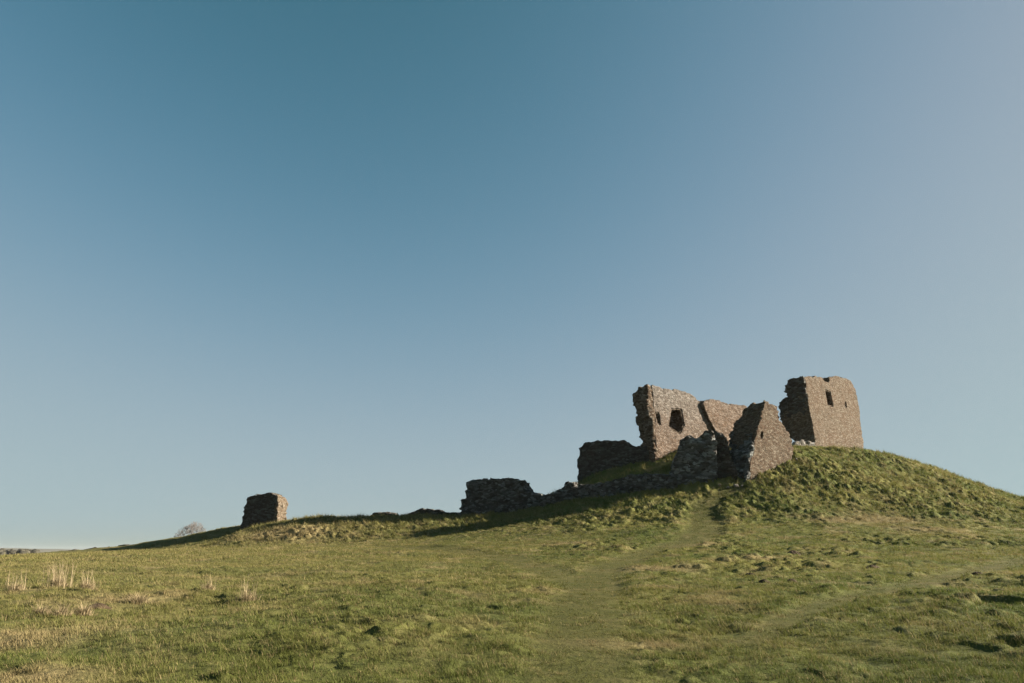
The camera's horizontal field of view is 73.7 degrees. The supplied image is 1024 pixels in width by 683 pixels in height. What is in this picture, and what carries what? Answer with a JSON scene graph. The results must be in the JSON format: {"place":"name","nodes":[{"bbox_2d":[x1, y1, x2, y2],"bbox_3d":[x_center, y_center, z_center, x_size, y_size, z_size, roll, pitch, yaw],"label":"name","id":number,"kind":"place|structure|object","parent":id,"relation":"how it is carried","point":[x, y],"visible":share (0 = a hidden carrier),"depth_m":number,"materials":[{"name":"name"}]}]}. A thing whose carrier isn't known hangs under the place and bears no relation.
{"place":"outdoors","nodes":[
{"label":"outdoors","id":0,"kind":"place"},
{"bbox_2d":[0,548,72,552],"bbox_3d":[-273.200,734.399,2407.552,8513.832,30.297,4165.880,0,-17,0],"label":"hills","id":1,"kind":"structure","parent":0,"point":[47,550],"depth_m":2473.21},
{"bbox_2d":[0,443,1023,682],"bbox_3d":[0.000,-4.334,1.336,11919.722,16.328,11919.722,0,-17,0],"label":"ground","id":2,"kind":"structure","parent":0,"point":[542,645],"depth_m":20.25,"materials":[{"name":"green plant"}]},
{"bbox_2d":[3,568,30,592],"bbox_3d":[-14.484,6.987,19.994,0.873,0.817,0.817,0,-17,0],"label":"dry grass clump","id":3,"kind":"object","parent":2,"relation":"on","point":[15,587],"visible":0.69,"depth_m":19.91,"materials":[{"name":"plant"}]},
{"bbox_2d":[0,548,39,554],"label":"woodland","id":4,"kind":"object","parent":2,"relation":"on","point":[9,551],"visible":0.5,"depth_m":549.65,"materials":[{"name":"plant"}]},
{"bbox_2d":[24,603,53,617],"bbox_3d":[-10.640,6.060,15.494,0.816,0.444,0.712,-9,-19,27],"label":"dry grass clump","id":5,"kind":"object","parent":2,"relation":"on","point":[45,610],"visible":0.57,"depth_m":15.43,"materials":[{"name":"plant"}]},
{"bbox_2d":[40,557,79,587],"bbox_3d":[-13.734,6.931,20.658,1.237,1.102,1.017,7,-19,-22],"label":"dry grass clump","id":6,"kind":"object","parent":2,"relation":"on","point":[55,582],"visible":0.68,"depth_m":20.61,"materials":[{"name":"plant"}]},
{"bbox_2d":[43,603,79,617],"bbox_3d":[-10.061,5.997,15.319,0.822,0.457,0.729,9,-19,-26],"label":"dry grass clump","id":7,"kind":"object","parent":2,"relation":"on","point":[62,612],"visible":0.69,"depth_m":15.23,"materials":[{"name":"plant"}]},
{"bbox_2d":[71,602,99,615],"bbox_3d":[-9.827,6.113,15.676,0.767,0.418,0.727,0,-17,0],"label":"dry grass clump","id":8,"kind":"object","parent":2,"relation":"on","point":[85,611],"visible":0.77,"depth_m":15.60,"materials":[{"name":"plant"}]},
{"bbox_2d":[72,572,101,590],"bbox_3d":[-12.376,6.958,20.017,0.913,0.724,0.763,0,-17,0],"label":"dry grass clump","id":9,"kind":"object","parent":2,"relation":"on","point":[85,586],"visible":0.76,"depth_m":19.92,"materials":[{"name":"plant"}]},
{"bbox_2d":[87,603,110,608],"bbox_3d":[-10.072,6.467,16.598,0.467,0.223,0.724,-16,-23,42],"label":"molehill","id":10,"kind":"object","parent":2,"relation":"on","point":[100,605],"visible":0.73,"depth_m":16.54,"materials":[{"name":"brown soil"}]},
{"bbox_2d":[68,544,133,550],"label":"boundary wall","id":11,"kind":"structure","parent":2,"relation":"on","point":[108,546],"depth_m":100.14,"materials":[{"name":"grey stone"}]},
{"bbox_2d":[125,591,154,604],"bbox_3d":[-9.796,6.728,17.937,0.922,0.393,0.867,0,-17,0],"label":"dry grass clump","id":12,"kind":"object","parent":2,"relation":"on","point":[140,600],"visible":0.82,"depth_m":17.84,"materials":[{"name":"plant"}]},
{"bbox_2d":[174,521,205,536],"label":"bare tree","id":13,"kind":"object","parent":2,"relation":"on","point":[194,526],"visible":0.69,"depth_m":146.46,"materials":[{"name":"grey plant"}]},
{"bbox_2d":[196,575,218,590],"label":"dry grass clump","id":14,"kind":"object","parent":2,"relation":"on","point":[209,586],"visible":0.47,"depth_m":21.12,"materials":[{"name":"plant"}]},
{"bbox_2d":[234,576,260,601],"bbox_3d":[-6.928,6.466,17.936,0.899,0.796,0.767,0,-17,0],"label":"dry grass clump","id":15,"kind":"object","parent":2,"relation":"on","point":[245,597],"visible":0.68,"depth_m":17.88,"materials":[{"name":"plant"}]},
{"bbox_2d":[240,492,288,528],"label":"tower stump","id":16,"kind":"object","parent":2,"relation":"on","point":[265,508],"visible":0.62,"depth_m":93.34,"materials":[{"name":"stone"}]},
{"bbox_2d":[370,512,396,515],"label":"wall footing","id":17,"kind":"object","parent":2,"relation":"on","point":[382,513],"depth_m":88.31,"materials":[{"name":"grey stone"}]},
{"bbox_2d":[409,508,459,515],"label":"wall footing","id":18,"kind":"object","parent":2,"relation":"on","point":[427,510],"depth_m":85.49,"materials":[{"name":"grey stone"}]},
{"bbox_2d":[459,473,677,515],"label":"curtain wall","id":19,"kind":"structure","parent":2,"relation":"on","point":[498,495],"depth_m":78.23,"materials":[{"name":"grey stone"}]},
{"bbox_2d":[577,440,648,481],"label":"curtain wall","id":20,"kind":"structure","parent":2,"relation":"on","point":[596,456],"depth_m":83.25,"materials":[{"name":"grey stone"}]},
{"bbox_2d":[632,384,712,461],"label":"keep corner","id":21,"kind":"object","parent":2,"relation":"on","point":[667,420],"visible":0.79,"depth_m":82.65,"materials":[{"name":"stone"}]},
{"bbox_2d":[669,429,717,486],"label":"fallen wall","id":22,"kind":"structure","parent":2,"relation":"on","point":[694,459],"depth_m":72.58,"materials":[{"name":"grey stone"}]},
{"bbox_2d":[699,399,746,443],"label":"keep back wall","id":23,"kind":"structure","parent":2,"relation":"on","point":[721,417],"depth_m":86.70,"materials":[{"name":"stone"}]},
{"bbox_2d":[713,430,737,479],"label":"fallen wall","id":24,"kind":"structure","parent":2,"relation":"on","point":[725,465],"depth_m":72.70,"materials":[{"name":"grey stone"}]},
{"bbox_2d":[728,400,793,482],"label":"leaning slab","id":25,"kind":"structure","parent":2,"relation":"on","point":[760,439],"depth_m":74.38,"materials":[{"name":"stone"}]},
{"bbox_2d":[787,550,800,554],"bbox_3d":[16.972,12.833,41.280,1.315,0.410,0.842,12,-21,-35],"label":"molehill","id":26,"kind":"object","parent":2,"relation":"on","point":[792,551],"visible":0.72,"depth_m":41.10,"materials":[{"name":"brown soil"}]},
{"bbox_2d":[792,440,815,445],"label":"keep wall stub","id":27,"kind":"object","parent":2,"relation":"on","point":[803,443],"visible":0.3,"depth_m":87.24,"materials":[{"name":"stone"}]},
{"bbox_2d":[778,376,863,448],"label":"keep wall","id":28,"kind":"structure","parent":2,"relation":"on","point":[820,411],"depth_m":93.64,"materials":[{"name":"stone"}]},
{"bbox_2d":[0,0,1023,549],"label":"sky","id":29,"kind":"structure","parent":0,"point":[336,257],"materials":[{"name":"blue"}]}
]}

